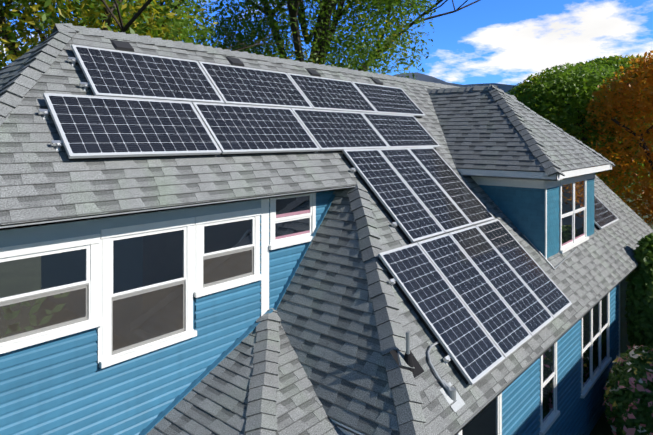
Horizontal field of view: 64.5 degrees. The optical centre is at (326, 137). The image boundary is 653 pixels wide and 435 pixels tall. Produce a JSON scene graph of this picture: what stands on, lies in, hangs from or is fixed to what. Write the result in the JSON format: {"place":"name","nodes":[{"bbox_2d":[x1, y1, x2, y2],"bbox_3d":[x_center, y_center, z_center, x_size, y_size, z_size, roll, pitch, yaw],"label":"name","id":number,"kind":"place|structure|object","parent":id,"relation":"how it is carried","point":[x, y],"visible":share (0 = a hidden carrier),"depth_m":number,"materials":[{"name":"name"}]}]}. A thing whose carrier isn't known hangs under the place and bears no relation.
{"place":"outdoors","nodes":[
{"label":"outdoors","id":0,"kind":"place"},
{"bbox_2d":[0,0,652,84],"label":"sky","id":1,"kind":"structure","parent":0,"point":[507,42],"materials":[{"name":"blue"}]},
{"bbox_2d":[395,72,616,137],"bbox_3d":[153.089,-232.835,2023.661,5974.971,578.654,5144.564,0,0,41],"label":"hills","id":2,"kind":"structure","parent":0,"point":[505,88],"depth_m":4094.40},
{"bbox_2d":[589,143,652,434],"bbox_3d":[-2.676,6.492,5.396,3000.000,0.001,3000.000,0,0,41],"label":"ground","id":3,"kind":"structure","parent":0,"point":[602,427],"depth_m":16.96,"materials":[{"name":"green plant"}]},
{"bbox_2d":[0,0,295,69],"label":"tree limbs","id":4,"kind":"object","parent":3,"relation":"on","point":[140,19],"visible":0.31,"depth_m":12.50,"materials":[{"name":"green plant"}]},
{"bbox_2d":[0,169,618,434],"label":"walls","id":5,"kind":"structure","parent":3,"relation":"on","point":[65,385],"depth_m":6.53,"materials":[{"name":"blue wood"}]},
{"bbox_2d":[0,175,611,434],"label":"windows","id":6,"kind":"structure","parent":5,"relation":"attached to","point":[49,290],"depth_m":6.17,"materials":[{"name":"white glass"}]},
{"bbox_2d":[0,164,635,434],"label":"trim","id":7,"kind":"structure","parent":5,"relation":"attached to","point":[539,180],"depth_m":7.46,"materials":[{"name":"white paint"}]},
{"bbox_2d":[0,23,652,434],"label":"roof","id":8,"kind":"structure","parent":5,"relation":"on","point":[310,355],"depth_m":6.53,"materials":[{"name":"grey"}]},
{"bbox_2d":[0,39,637,434],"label":"roof furniture","id":9,"kind":"object","parent":8,"relation":"on","point":[42,233],"visible":0.75,"depth_m":6.11,"materials":[{"name":"grey metal"}]},
{"bbox_2d":[38,44,618,384],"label":"solar panels","id":10,"kind":"object","parent":8,"relation":"on","point":[482,299],"visible":0.9,"depth_m":8.00,"materials":[{"name":"black glass"}]},
{"bbox_2d":[427,84,614,176],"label":"dormer roof","id":11,"kind":"structure","parent":8,"relation":"on","point":[492,127],"depth_m":11.79,"materials":[{"name":"grey"}]},
{"bbox_2d":[175,0,480,79],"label":"big tree limbs","id":12,"kind":"object","parent":3,"relation":"on","point":[323,31],"visible":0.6,"depth_m":27.08,"materials":[{"name":"green plant"}]},
{"bbox_2d":[506,62,652,210],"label":"tree","id":13,"kind":"object","parent":3,"relation":"on","point":[553,97],"visible":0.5,"depth_m":23.17,"materials":[{"name":"green plant"}]},
{"bbox_2d":[565,54,651,193],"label":"tree","id":14,"kind":"object","parent":3,"relation":"on","point":[617,61],"visible":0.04,"depth_m":33.05,"materials":[{"name":"green plant"}]},
{"bbox_2d":[580,50,652,226],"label":"tree limbs","id":15,"kind":"object","parent":3,"relation":"on","point":[638,84],"visible":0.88,"depth_m":19.72,"materials":[{"name":"orange plant"}]},
{"bbox_2d":[603,345,652,434],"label":"rose bush","id":16,"kind":"object","parent":3,"relation":"on","point":[629,411],"visible":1,"depth_m":10.55,"materials":[{"name":"green plant"}]},
{"bbox_2d":[624,233,652,349],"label":"bush","id":17,"kind":"object","parent":3,"relation":"on","point":[638,315],"visible":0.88,"depth_m":13.15,"materials":[{"name":"green plant"}]}
]}

